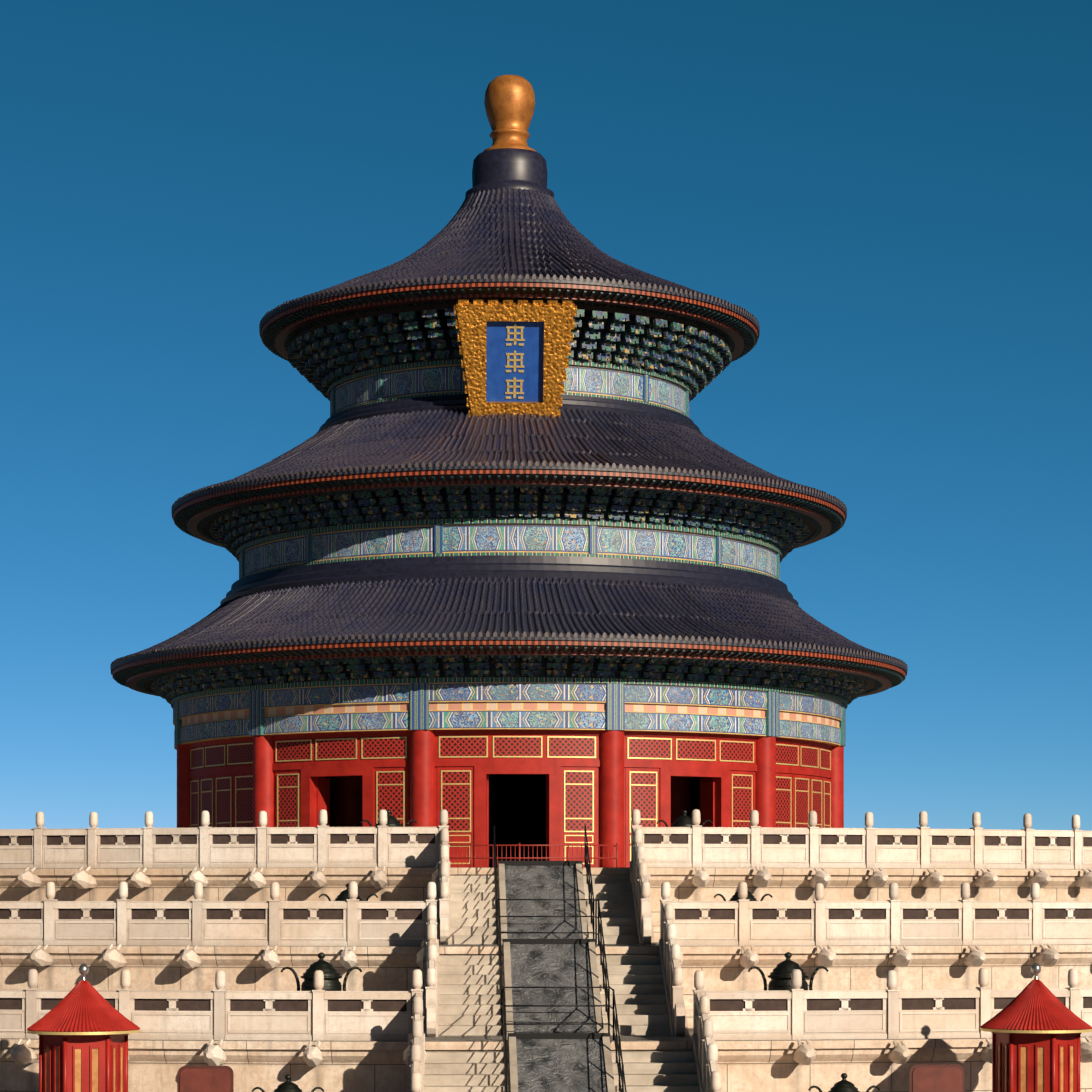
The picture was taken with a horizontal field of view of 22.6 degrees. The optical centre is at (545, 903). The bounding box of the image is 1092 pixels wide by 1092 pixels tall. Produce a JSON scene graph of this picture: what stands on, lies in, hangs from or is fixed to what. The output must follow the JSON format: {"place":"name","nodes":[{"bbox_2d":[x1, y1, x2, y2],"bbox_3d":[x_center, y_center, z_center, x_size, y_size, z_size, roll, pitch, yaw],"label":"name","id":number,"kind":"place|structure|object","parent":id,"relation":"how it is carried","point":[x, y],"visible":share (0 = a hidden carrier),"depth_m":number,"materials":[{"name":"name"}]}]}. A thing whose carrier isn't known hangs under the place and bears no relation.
{"place":"outdoors","nodes":[
{"label":"outdoors","id":0,"kind":"place"},
{"bbox_2d":[0,0,1091,830],"label":"sky","id":1,"kind":"structure","parent":0,"point":[897,194],"materials":[{"name":"blue"}]},
{"label":"ground","id":2,"kind":"structure","parent":0,"visible":0},
{"bbox_2d":[27,964,139,1091],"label":"kiosk","id":3,"kind":"object","parent":2,"relation":"on","point":[83,1028],"visible":1,"depth_m":51.49,"materials":[{"name":"red metal"}]},
{"bbox_2d":[177,1066,233,1091],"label":"sign","id":4,"kind":"object","parent":2,"relation":"on","point":[205,1078],"visible":1,"depth_m":48.94,"materials":[{"name":"red"}]},
{"bbox_2d":[252,1074,323,1091],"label":"burner","id":5,"kind":"object","parent":2,"relation":"on","point":[287,1085],"visible":1,"depth_m":50.23,"materials":[{"name":"metal"}]},
{"bbox_2d":[0,867,1091,1091],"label":"terrace","id":6,"kind":"structure","parent":2,"relation":"on","point":[864,1065],"depth_m":60.36,"materials":[{"name":"stone"}]},
{"bbox_2d":[280,952,361,990],"bbox_3d":[-4.602,1.874,55.946,1.388,1.736,0.992,0,0,-37],"label":"burner","id":7,"kind":"object","parent":6,"relation":"on","point":[332,976],"visible":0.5,"depth_m":55.73,"materials":[{"name":"metal"}]},
{"bbox_2d":[319,883,377,900],"bbox_3d":[-4.440,0.247,61.355,1.111,1.389,0.794,0,0,33],"label":"burner","id":8,"kind":"object","parent":6,"relation":"on","point":[343,896],"visible":0.21,"depth_m":61.23,"materials":[{"name":"metal"}]},
{"bbox_2d":[360,810,416,826],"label":"burner","id":9,"kind":"object","parent":6,"relation":"on","point":[392,821],"visible":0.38,"depth_m":67.95,"materials":[{"name":"metal"}]},
{"bbox_2d":[110,75,907,866],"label":"hall","id":10,"kind":"structure","parent":6,"relation":"on","point":[572,617],"depth_m":90.67,"materials":[{"name":"blue"}]},
{"bbox_2d":[454,300,576,416],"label":"plaque","id":11,"kind":"object","parent":10,"relation":"attached to","point":[514,359],"visible":0.9,"depth_m":91.52,"materials":[{"name":"gold metal"}]},
{"bbox_2d":[449,843,617,866],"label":"fence","id":12,"kind":"object","parent":6,"relation":"on","point":[537,857],"depth_m":85.40,"materials":[{"name":"red"}]},
{"bbox_2d":[0,809,1091,1091],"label":"balustrades","id":13,"kind":"object","parent":6,"relation":"on","point":[794,1013],"visible":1,"depth_m":60.55,"materials":[{"name":"stone"}]},
{"bbox_2d":[10,862,1091,1065],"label":"gargoyle waterspouts","id":14,"kind":"object","parent":6,"relation":"on","point":[803,1054],"visible":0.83,"depth_m":60.51,"materials":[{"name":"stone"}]},
{"bbox_2d":[657,810,712,826],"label":"burner","id":15,"kind":"object","parent":6,"relation":"on","point":[684,820],"visible":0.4,"depth_m":68.17,"materials":[{"name":"metal"}]},
{"bbox_2d":[714,890,772,900],"bbox_3d":[4.454,0.247,61.665,1.111,1.389,0.794,0,0,-37],"label":"burner","id":16,"kind":"object","parent":6,"relation":"on","point":[750,897],"visible":0.21,"depth_m":61.55,"materials":[{"name":"metal"}]},
{"bbox_2d":[748,952,828,990],"bbox_3d":[4.992,1.874,56.280,1.388,1.736,0.992,0,0,33],"label":"burner","id":17,"kind":"object","parent":6,"relation":"on","point":[780,975],"visible":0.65,"depth_m":56.08,"materials":[{"name":"metal"}]},
{"bbox_2d":[406,861,704,1091],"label":"stairs","id":18,"kind":"structure","parent":2,"relation":"on","point":[561,1058],"depth_m":57.96,"materials":[{"name":"stone"}]},
{"bbox_2d":[494,825,626,1091],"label":"ramp fence","id":19,"kind":"object","parent":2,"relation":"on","point":[621,1074],"visible":0.94,"depth_m":57.04,"materials":[{"name":"black metal"}]},
{"bbox_2d":[808,1073,879,1091],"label":"burner","id":20,"kind":"object","parent":2,"relation":"on","point":[843,1085],"visible":1,"depth_m":50.58,"materials":[{"name":"metal"}]},
{"bbox_2d":[909,1064,964,1091],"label":"sign","id":21,"kind":"object","parent":2,"relation":"on","point":[936,1077],"visible":1,"depth_m":49.40,"materials":[{"name":"red"}]},
{"bbox_2d":[980,963,1091,1091],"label":"kiosk","id":22,"kind":"object","parent":2,"relation":"on","point":[1036,1027],"visible":1,"depth_m":52.15,"materials":[{"name":"red metal"}]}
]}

